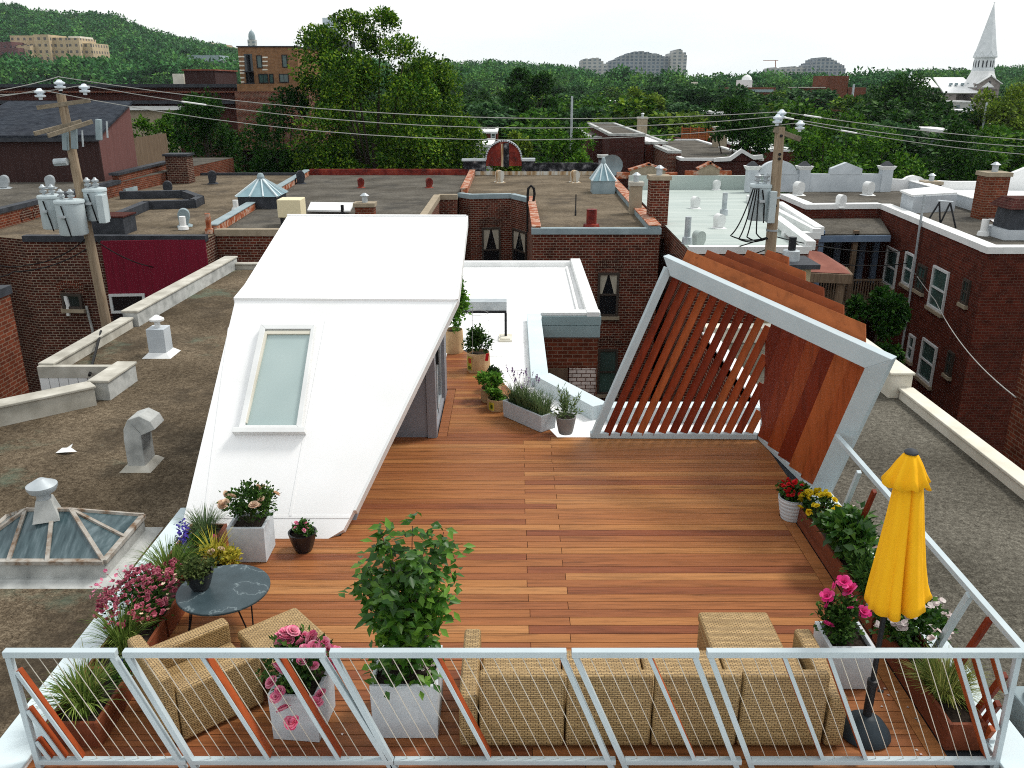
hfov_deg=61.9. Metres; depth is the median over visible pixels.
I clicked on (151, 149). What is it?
wooden fence
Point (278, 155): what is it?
street tree
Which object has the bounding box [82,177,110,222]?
transformer
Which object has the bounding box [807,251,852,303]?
rusty lean to
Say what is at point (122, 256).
power line
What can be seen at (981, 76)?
church
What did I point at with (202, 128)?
leafy tree
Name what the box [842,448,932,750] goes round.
parasol
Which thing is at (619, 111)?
street tree
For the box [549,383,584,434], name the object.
flower pot
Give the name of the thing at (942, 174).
street tree
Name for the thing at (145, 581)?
flower bush
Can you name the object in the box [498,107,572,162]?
street tree
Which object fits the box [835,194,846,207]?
roof vent
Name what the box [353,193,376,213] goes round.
chimney
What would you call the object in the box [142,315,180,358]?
box vent
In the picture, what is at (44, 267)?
power line
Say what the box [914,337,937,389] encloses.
window
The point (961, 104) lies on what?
city house
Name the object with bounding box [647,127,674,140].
street tree
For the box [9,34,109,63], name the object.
hospital
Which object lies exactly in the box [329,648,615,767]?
railing panel
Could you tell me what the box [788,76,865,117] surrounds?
brick block
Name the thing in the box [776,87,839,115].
street tree
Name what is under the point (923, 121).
street tree
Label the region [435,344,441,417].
sliding door
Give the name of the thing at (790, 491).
flower pot
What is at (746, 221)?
power line
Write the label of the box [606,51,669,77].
apartment tower
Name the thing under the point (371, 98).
street tree
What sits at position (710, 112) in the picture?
city house
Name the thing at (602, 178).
roof lantern
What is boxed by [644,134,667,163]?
brick house
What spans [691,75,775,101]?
long brick building
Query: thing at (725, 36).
sky
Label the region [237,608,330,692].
wicker ottoman
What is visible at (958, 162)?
leafy tree
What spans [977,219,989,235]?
vent pipe
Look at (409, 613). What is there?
shrub planter
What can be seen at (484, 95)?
street tree
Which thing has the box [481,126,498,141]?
brick house
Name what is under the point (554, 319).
terrace house
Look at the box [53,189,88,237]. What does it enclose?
transformer
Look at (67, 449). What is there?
paper scrap
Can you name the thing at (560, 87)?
street tree
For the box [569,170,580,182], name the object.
roof vent
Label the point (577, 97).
street tree
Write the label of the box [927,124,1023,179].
street tree
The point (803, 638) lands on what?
wicker sofa
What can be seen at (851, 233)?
blue porch
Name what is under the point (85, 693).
grass plant
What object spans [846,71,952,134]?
leafy tree
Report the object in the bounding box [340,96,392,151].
street tree
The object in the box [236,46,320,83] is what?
apartment block
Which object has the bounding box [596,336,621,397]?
window
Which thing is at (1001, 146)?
street tree
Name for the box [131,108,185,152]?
leafy tree
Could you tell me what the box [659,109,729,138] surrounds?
street tree
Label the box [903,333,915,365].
window
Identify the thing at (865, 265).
power line
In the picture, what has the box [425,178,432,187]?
roof vent
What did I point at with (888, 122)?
street tree
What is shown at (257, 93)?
brick terrace
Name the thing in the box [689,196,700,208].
roof vent
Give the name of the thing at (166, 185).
roof vent
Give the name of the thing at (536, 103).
street tree
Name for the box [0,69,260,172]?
brick terrace
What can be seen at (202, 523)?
grass plant
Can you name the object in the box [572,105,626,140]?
street tree
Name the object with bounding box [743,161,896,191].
false front
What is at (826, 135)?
leafy tree
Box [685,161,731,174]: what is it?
roof pediment
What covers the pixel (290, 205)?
cooling unit
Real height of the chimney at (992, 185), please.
2.900 m
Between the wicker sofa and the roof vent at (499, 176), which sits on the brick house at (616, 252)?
the roof vent at (499, 176)
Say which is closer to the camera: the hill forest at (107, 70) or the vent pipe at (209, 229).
the vent pipe at (209, 229)
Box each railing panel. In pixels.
[2,648,187,767]
[122,648,393,767]
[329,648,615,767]
[571,648,741,767]
[706,648,1023,767]
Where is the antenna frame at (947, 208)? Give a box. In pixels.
[929,200,956,227]
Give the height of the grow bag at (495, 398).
0.401 m
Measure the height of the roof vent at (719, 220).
0.556 m
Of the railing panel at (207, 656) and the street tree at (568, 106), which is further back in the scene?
the street tree at (568, 106)
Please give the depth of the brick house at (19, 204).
41.95 m
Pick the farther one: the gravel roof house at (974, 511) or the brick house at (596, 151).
the brick house at (596, 151)
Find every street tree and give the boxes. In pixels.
[258,150,305,168]
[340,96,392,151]
[360,93,377,109]
[364,89,397,109]
[430,101,520,140]
[450,82,483,97]
[450,97,498,105]
[466,96,500,103]
[469,89,536,114]
[491,88,509,96]
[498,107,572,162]
[523,93,578,115]
[528,88,574,105]
[530,94,551,107]
[530,99,590,124]
[530,106,607,156]
[546,84,586,106]
[555,92,609,114]
[567,93,615,128]
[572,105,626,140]
[587,95,692,137]
[598,86,626,99]
[614,90,691,103]
[627,101,703,130]
[639,83,689,94]
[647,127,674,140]
[659,92,671,100]
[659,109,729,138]
[666,83,714,102]
[666,83,762,111]
[675,126,800,161]
[680,83,724,104]
[696,102,781,126]
[716,92,761,105]
[730,90,762,104]
[735,125,878,192]
[746,93,792,105]
[753,82,782,91]
[753,95,843,160]
[760,101,782,113]
[765,89,787,102]
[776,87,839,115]
[817,94,866,128]
[817,117,922,177]
[836,94,881,120]
[837,122,940,177]
[845,94,939,134]
[856,97,989,135]
[868,108,960,127]
[879,125,1010,180]
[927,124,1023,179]
[987,135,1020,168]
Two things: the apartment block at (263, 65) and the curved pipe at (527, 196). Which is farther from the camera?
the apartment block at (263, 65)
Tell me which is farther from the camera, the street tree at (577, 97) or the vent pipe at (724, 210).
the street tree at (577, 97)
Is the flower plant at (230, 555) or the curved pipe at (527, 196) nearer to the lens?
the flower plant at (230, 555)
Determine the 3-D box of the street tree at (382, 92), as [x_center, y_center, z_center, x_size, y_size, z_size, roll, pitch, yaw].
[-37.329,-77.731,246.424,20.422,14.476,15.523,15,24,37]
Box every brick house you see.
[0,158,234,228]
[0,169,309,392]
[0,285,28,398]
[214,169,467,261]
[457,169,661,401]
[473,140,494,170]
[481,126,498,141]
[576,128,601,162]
[587,123,645,190]
[628,175,823,401]
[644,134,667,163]
[653,145,681,171]
[668,139,763,174]
[727,137,794,164]
[780,191,1023,453]
[1002,352,1023,470]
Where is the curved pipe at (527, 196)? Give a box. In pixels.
[526,185,535,231]
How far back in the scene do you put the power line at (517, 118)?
26.86 m
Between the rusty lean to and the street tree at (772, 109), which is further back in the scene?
the street tree at (772, 109)
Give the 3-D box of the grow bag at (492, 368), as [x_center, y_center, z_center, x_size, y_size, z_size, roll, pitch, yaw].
[-0.354,-0.135,15.566,0.348,0.511,0.361,-5,20,-15]
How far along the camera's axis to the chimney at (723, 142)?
76.67 m
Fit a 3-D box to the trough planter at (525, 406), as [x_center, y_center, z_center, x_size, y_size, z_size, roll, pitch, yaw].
[0.282,0.224,13.994,0.584,0.864,1.311,-16,25,-38]
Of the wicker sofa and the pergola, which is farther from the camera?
the pergola
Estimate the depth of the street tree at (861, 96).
178.95 m
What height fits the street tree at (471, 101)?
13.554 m
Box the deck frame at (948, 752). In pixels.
[340,350,989,767]
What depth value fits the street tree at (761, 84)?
346.31 m
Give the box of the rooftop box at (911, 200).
[900,186,957,212]
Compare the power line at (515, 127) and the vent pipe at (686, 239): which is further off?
the vent pipe at (686, 239)
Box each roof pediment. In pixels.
[616,162,677,178]
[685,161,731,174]
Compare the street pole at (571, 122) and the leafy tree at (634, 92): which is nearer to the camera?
the street pole at (571, 122)
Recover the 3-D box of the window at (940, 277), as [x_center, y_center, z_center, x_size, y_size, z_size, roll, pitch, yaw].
[16.225,-3.551,32.570,0.127,1.726,1.586,2,19,4]
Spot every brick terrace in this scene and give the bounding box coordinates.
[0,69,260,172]
[234,84,339,149]
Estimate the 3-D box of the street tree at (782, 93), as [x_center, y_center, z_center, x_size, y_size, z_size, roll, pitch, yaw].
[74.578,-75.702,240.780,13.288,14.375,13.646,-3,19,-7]
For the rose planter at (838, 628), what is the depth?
7.83 m
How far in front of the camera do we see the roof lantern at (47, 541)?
10.22 m
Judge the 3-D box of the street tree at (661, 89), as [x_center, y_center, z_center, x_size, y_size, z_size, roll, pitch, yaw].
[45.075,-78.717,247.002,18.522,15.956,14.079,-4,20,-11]
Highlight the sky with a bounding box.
[0,0,1023,79]
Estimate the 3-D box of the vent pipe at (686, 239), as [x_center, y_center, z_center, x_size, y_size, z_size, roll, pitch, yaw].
[6.220,-5.441,30.212,0.374,0.950,0.365,0,19,0]
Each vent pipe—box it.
[178,216,188,229]
[204,213,213,233]
[232,200,238,209]
[340,205,344,213]
[583,209,599,226]
[682,216,691,244]
[720,192,727,215]
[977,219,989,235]
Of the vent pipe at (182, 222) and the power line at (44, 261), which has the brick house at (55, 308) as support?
the vent pipe at (182, 222)
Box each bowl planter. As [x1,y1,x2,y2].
[176,555,221,591]
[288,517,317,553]
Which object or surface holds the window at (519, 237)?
in the brick house at (616, 252)
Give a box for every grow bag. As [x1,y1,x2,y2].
[446,278,471,353]
[461,306,493,373]
[472,370,506,402]
[483,387,508,411]
[485,364,503,389]
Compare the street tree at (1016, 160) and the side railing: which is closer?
the side railing
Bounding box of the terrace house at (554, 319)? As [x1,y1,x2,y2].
[0,259,1023,767]
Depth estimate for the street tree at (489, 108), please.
105.39 m
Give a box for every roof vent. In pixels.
[0,175,11,188]
[44,175,57,188]
[162,181,172,189]
[177,208,192,226]
[208,170,218,183]
[296,170,305,183]
[357,178,364,187]
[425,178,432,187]
[494,170,505,182]
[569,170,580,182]
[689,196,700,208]
[692,230,705,244]
[711,180,720,189]
[711,213,726,228]
[791,181,805,195]
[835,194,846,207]
[860,181,875,195]
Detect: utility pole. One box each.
[33,79,110,326]
[764,109,804,255]
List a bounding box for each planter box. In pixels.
[46,619,167,746]
[124,523,227,636]
[797,504,874,634]
[872,617,987,749]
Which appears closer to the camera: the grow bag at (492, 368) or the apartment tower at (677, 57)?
the grow bag at (492, 368)
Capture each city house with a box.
[701,110,730,127]
[918,127,949,169]
[944,101,973,109]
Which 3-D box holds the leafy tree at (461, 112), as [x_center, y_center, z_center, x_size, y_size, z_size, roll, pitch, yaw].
[-4.778,-14.343,64.933,5.340,14.732,5.514,0,19,0]
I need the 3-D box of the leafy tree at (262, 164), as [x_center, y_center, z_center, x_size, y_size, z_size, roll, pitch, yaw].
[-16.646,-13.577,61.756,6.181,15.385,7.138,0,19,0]
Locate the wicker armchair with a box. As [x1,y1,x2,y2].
[127,618,263,743]
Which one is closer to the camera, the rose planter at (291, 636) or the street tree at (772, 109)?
the rose planter at (291, 636)
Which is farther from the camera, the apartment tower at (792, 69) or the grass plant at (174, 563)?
the apartment tower at (792, 69)
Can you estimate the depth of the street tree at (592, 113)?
123.36 m
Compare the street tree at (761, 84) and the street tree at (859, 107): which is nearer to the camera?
the street tree at (859, 107)
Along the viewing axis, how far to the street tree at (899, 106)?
107.68 m
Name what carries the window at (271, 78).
in the apartment block at (263, 65)
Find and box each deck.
[27,350,953,767]
[673,127,712,142]
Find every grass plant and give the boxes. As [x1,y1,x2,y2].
[28,639,127,723]
[78,599,158,658]
[123,534,216,582]
[173,503,230,536]
[895,643,1000,712]
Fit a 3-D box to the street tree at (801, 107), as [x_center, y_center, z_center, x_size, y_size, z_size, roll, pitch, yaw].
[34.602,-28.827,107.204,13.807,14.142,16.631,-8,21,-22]
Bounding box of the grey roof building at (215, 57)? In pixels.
[187,55,234,65]
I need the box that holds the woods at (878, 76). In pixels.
[404,58,1023,99]
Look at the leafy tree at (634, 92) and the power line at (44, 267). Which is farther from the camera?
the leafy tree at (634, 92)
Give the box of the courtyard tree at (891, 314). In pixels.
[844,285,912,364]
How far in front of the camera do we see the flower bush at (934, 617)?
7.99 m
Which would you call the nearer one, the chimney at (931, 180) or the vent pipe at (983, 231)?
the vent pipe at (983, 231)
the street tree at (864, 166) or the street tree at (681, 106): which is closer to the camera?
the street tree at (864, 166)
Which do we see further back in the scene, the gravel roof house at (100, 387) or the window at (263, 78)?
the window at (263, 78)
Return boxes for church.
[909,2,1002,108]
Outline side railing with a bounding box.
[834,434,1023,743]
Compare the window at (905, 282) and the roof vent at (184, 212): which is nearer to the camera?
the roof vent at (184, 212)
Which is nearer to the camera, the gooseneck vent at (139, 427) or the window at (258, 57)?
the gooseneck vent at (139, 427)
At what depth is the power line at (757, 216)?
27.12 m
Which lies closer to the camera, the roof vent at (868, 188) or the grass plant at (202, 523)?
the grass plant at (202, 523)
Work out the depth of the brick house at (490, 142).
77.85 m
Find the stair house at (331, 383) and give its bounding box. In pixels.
[183,214,467,538]
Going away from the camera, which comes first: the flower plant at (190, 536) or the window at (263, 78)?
the flower plant at (190, 536)
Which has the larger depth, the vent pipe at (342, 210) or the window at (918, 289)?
the vent pipe at (342, 210)
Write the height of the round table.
0.482 m
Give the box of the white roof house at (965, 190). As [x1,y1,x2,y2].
[891,167,1023,222]
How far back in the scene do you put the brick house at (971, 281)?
31.46 m
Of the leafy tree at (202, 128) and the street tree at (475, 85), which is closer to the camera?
the leafy tree at (202, 128)
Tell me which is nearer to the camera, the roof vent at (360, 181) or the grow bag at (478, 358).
the grow bag at (478, 358)
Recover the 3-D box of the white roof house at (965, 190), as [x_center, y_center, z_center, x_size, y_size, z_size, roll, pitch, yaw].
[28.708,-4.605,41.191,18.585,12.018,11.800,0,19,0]
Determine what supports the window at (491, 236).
in the brick house at (616, 252)
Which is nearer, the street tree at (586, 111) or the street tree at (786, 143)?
the street tree at (786, 143)
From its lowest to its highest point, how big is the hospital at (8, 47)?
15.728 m
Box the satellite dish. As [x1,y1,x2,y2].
[605,155,622,175]
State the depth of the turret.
30.76 m
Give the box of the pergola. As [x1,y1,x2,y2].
[590,250,896,492]
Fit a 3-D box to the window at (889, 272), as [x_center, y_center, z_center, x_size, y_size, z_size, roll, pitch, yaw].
[16.666,-5.093,37.655,0.127,1.779,1.603,2,19,4]
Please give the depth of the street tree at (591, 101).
142.22 m
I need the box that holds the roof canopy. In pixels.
[462,298,511,341]
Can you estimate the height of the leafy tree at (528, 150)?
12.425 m
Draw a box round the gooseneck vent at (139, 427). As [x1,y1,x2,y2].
[120,408,163,472]
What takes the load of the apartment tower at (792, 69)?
on the hill
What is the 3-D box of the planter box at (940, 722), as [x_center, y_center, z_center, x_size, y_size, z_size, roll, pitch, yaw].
[3.790,2.694,7.840,0.320,0.266,1.540,0,19,0]
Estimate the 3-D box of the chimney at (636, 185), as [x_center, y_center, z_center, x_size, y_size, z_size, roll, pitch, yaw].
[5.347,-7.966,36.974,0.620,2.350,0.620,0,19,0]
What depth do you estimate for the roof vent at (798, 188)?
43.09 m
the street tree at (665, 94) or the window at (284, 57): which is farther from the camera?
the street tree at (665, 94)
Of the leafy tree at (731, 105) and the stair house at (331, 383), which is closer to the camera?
the stair house at (331, 383)
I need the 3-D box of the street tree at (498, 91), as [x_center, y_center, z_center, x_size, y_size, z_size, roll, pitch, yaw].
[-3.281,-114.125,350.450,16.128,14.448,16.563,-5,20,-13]
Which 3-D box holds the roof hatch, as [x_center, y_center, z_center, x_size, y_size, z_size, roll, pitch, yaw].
[-15.165,-6.053,32.368,1.450,0.780,1.180,0,19,0]
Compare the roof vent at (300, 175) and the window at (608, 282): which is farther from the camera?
the roof vent at (300, 175)
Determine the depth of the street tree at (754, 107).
126.64 m
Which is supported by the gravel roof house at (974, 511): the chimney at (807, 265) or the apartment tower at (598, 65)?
the chimney at (807, 265)
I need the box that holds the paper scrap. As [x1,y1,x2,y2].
[56,445,76,452]
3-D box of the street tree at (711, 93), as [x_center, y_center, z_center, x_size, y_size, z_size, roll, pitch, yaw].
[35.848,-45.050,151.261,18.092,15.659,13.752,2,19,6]
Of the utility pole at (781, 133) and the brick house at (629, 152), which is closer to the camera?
the utility pole at (781, 133)
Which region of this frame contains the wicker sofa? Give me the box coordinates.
[459,629,847,744]
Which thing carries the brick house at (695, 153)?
on the ground
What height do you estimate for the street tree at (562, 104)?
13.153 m
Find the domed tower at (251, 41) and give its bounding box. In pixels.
[247,30,256,45]
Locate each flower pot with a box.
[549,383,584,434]
[775,477,819,522]
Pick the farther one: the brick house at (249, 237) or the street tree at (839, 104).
the street tree at (839, 104)
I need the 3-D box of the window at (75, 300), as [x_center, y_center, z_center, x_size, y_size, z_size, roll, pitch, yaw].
[-16.293,-3.236,31.510,1.073,1.223,0.127,2,19,5]
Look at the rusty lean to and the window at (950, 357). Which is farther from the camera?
the window at (950, 357)
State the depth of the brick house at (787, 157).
75.64 m
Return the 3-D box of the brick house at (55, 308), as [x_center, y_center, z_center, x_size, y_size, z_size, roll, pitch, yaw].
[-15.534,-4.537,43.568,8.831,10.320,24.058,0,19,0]
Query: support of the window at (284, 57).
in the apartment block at (263, 65)
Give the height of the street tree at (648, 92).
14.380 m
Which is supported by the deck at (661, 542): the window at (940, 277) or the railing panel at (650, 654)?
the railing panel at (650, 654)
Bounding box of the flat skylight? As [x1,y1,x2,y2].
[307,202,353,211]
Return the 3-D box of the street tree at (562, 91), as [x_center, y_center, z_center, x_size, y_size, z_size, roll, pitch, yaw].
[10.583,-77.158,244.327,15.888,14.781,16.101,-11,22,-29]
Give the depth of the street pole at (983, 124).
104.86 m
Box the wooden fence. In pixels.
[134,133,168,165]
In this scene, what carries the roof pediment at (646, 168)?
on the brick house at (808, 232)
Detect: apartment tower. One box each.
[579,58,607,75]
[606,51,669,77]
[665,49,686,74]
[763,66,804,74]
[799,57,845,75]
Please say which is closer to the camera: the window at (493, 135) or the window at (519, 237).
the window at (519, 237)
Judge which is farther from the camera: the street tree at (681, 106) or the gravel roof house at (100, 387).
the street tree at (681, 106)
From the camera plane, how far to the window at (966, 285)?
30.22 m
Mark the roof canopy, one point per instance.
(493, 305)
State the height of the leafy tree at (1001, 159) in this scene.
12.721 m
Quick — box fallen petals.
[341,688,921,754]
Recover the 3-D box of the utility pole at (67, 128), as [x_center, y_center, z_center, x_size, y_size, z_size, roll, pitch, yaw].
[-14.043,-2.231,29.230,2.163,15.454,1.057,-9,21,-25]
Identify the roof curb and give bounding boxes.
[116,190,204,215]
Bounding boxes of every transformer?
[36,184,64,230]
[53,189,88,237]
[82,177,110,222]
[748,173,776,222]
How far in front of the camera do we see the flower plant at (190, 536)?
9.69 m
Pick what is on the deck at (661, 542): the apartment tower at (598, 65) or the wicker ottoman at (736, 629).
the wicker ottoman at (736, 629)
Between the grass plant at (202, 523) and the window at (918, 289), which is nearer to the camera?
the grass plant at (202, 523)
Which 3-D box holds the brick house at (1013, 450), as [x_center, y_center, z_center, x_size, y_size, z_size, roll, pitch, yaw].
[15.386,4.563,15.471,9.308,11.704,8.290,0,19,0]
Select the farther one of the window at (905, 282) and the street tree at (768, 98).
the street tree at (768, 98)
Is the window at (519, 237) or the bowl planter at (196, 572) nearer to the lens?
the bowl planter at (196, 572)
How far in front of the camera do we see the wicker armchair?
7.37 m
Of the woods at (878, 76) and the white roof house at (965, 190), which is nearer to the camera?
the white roof house at (965, 190)
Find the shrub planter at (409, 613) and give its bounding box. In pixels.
[338,511,475,737]
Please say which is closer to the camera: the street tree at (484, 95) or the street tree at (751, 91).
the street tree at (484, 95)
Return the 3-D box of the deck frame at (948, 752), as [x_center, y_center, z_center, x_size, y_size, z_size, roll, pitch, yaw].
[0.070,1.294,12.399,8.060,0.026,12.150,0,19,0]
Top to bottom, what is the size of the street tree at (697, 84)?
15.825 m
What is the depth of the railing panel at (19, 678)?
6.81 m
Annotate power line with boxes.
[0,76,1023,139]
[0,85,1023,146]
[0,90,1023,154]
[0,239,84,267]
[0,249,86,276]
[95,240,153,267]
[730,188,766,240]
[738,188,759,242]
[746,188,765,240]
[756,188,767,239]
[776,252,906,265]
[777,236,908,251]
[915,273,1015,397]
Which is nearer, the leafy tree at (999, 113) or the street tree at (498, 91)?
the leafy tree at (999, 113)
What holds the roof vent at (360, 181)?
on the brick house at (249, 237)
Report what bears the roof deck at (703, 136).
on the brick house at (695, 153)
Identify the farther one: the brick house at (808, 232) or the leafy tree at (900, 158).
the leafy tree at (900, 158)
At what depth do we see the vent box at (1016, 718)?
7.61 m
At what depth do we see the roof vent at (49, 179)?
40.51 m
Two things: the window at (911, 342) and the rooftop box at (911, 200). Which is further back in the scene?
the rooftop box at (911, 200)
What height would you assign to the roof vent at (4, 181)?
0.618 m
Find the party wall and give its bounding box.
[108,153,194,190]
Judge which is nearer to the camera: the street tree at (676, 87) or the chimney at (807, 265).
the chimney at (807, 265)
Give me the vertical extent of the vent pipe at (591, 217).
0.750 m
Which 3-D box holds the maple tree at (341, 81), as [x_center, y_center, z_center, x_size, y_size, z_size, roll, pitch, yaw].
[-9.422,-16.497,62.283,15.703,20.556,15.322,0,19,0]
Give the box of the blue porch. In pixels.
[810,218,890,314]
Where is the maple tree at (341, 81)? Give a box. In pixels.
[279,5,489,172]
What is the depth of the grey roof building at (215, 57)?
597.99 m
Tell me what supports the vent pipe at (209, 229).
on the brick house at (55, 308)
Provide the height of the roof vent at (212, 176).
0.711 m
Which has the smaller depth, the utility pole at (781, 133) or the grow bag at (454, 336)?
the grow bag at (454, 336)
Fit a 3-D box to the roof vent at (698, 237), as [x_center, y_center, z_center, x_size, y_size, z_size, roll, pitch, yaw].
[6.520,-5.075,29.762,0.468,0.556,0.468,-6,20,-16]
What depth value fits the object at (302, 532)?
10.12 m
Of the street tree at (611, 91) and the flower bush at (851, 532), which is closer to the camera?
the flower bush at (851, 532)
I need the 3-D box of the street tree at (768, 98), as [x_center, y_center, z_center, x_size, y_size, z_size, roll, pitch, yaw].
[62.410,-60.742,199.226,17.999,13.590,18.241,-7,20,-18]
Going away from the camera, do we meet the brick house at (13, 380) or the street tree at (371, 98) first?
the brick house at (13, 380)
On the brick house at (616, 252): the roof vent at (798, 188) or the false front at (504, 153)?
the false front at (504, 153)
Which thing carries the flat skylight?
on the brick house at (249, 237)
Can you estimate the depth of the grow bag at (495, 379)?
14.97 m
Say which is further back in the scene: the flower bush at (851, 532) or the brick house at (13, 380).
the brick house at (13, 380)
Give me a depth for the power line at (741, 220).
27.19 m
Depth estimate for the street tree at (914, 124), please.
95.51 m
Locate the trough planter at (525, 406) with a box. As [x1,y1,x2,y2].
[498,364,559,431]
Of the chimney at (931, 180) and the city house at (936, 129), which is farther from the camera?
the city house at (936, 129)
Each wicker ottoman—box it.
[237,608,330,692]
[697,612,783,660]
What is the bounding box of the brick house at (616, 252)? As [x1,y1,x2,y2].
[457,169,661,401]
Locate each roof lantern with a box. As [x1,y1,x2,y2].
[0,477,162,588]
[235,173,287,208]
[589,157,616,193]
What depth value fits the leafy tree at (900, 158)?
58.92 m
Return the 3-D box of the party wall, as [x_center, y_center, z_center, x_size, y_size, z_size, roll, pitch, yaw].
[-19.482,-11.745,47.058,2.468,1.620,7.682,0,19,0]
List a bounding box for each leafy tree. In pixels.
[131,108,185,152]
[168,86,245,172]
[231,84,310,172]
[435,95,480,164]
[490,129,533,170]
[499,66,569,150]
[534,115,597,162]
[622,86,666,128]
[703,94,782,193]
[781,108,873,193]
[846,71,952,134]
[858,126,939,179]
[911,115,991,180]
[959,122,1023,179]
[968,81,1023,141]
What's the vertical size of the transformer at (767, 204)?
1.547 m
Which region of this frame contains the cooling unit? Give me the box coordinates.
[277,197,305,224]
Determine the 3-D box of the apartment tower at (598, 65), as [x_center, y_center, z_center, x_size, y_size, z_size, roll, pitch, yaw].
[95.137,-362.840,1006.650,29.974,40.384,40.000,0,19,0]
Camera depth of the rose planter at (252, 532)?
9.90 m
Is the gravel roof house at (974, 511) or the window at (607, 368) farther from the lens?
the window at (607, 368)
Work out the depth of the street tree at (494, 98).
208.34 m
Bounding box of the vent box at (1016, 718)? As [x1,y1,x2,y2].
[1009,686,1023,737]
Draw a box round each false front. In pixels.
[462,140,607,174]
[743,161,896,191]
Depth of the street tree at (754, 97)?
173.90 m
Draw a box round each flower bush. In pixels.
[90,563,179,632]
[797,487,841,520]
[809,500,883,604]
[865,596,957,660]
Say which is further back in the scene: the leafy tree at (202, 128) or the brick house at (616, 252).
the leafy tree at (202, 128)
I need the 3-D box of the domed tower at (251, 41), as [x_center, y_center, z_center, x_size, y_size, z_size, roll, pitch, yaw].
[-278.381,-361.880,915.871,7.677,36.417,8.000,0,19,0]
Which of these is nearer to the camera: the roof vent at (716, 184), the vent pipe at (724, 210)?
the vent pipe at (724, 210)
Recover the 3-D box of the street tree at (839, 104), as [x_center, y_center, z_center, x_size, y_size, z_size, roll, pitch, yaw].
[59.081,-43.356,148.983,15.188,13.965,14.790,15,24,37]
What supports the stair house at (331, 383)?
on the terrace house at (554, 319)
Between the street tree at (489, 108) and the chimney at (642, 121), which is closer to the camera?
the chimney at (642, 121)
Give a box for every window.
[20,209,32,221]
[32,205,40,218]
[56,280,85,312]
[108,293,144,313]
[256,55,262,67]
[258,74,268,82]
[269,74,273,82]
[279,74,288,82]
[281,55,287,67]
[479,217,502,260]
[491,133,495,140]
[512,228,526,260]
[594,259,623,319]
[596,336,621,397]
[880,246,899,290]
[899,251,913,290]
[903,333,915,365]
[912,263,927,296]
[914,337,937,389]
[924,265,949,317]
[941,350,954,380]
[956,278,971,309]
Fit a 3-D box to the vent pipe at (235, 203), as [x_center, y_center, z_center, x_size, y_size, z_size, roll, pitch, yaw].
[-12.326,-7.977,38.064,0.408,0.450,0.398,0,19,0]
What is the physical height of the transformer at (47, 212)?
1.501 m
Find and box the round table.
[175,564,270,630]
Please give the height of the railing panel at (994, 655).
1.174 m
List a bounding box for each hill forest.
[0,1,393,95]
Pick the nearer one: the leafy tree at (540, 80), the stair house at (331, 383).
the stair house at (331, 383)
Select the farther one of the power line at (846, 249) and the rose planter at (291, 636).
the power line at (846, 249)
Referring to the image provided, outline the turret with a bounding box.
[988,195,1023,239]
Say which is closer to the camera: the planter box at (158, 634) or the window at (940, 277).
the planter box at (158, 634)
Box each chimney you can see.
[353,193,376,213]
[628,172,644,213]
[637,113,647,133]
[646,165,671,238]
[712,126,726,146]
[764,236,820,322]
[919,173,943,185]
[970,162,1013,219]
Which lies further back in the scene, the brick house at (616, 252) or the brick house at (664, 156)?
the brick house at (664, 156)
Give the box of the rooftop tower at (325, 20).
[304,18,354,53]
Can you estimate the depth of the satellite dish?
52.13 m
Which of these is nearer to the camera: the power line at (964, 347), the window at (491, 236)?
the power line at (964, 347)
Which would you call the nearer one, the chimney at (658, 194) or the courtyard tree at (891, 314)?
the courtyard tree at (891, 314)
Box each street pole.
[570,96,572,148]
[982,102,987,127]
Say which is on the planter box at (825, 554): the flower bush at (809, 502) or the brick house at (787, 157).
the flower bush at (809, 502)
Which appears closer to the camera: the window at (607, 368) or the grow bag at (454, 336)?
the grow bag at (454, 336)
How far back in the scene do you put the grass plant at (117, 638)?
8.05 m
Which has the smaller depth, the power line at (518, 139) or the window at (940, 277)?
the power line at (518, 139)
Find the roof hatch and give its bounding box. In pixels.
[91,212,136,233]
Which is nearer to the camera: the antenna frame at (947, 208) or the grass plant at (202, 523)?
the grass plant at (202, 523)
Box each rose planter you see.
[216,478,281,561]
[255,623,340,741]
[809,575,875,688]
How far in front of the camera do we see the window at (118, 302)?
31.44 m
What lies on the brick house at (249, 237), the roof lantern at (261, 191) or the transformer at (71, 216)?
the roof lantern at (261, 191)
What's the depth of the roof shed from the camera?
43.50 m
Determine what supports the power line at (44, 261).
attached to the utility pole at (67, 128)
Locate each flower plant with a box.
[103,656,132,686]
[167,518,215,561]
[192,526,243,566]
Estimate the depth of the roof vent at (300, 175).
48.16 m
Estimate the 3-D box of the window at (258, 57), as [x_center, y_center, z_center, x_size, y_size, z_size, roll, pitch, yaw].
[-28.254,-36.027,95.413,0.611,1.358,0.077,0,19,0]
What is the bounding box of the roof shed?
[0,101,137,181]
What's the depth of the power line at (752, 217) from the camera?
27.14 m
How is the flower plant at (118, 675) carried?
in the planter box at (158, 634)
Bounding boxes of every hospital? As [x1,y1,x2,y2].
[0,42,24,57]
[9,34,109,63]
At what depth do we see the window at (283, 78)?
96.01 m
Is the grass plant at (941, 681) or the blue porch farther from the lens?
the blue porch
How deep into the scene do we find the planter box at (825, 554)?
9.88 m
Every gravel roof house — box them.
[0,256,257,737]
[695,323,1023,709]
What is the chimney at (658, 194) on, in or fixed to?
on the brick house at (616, 252)

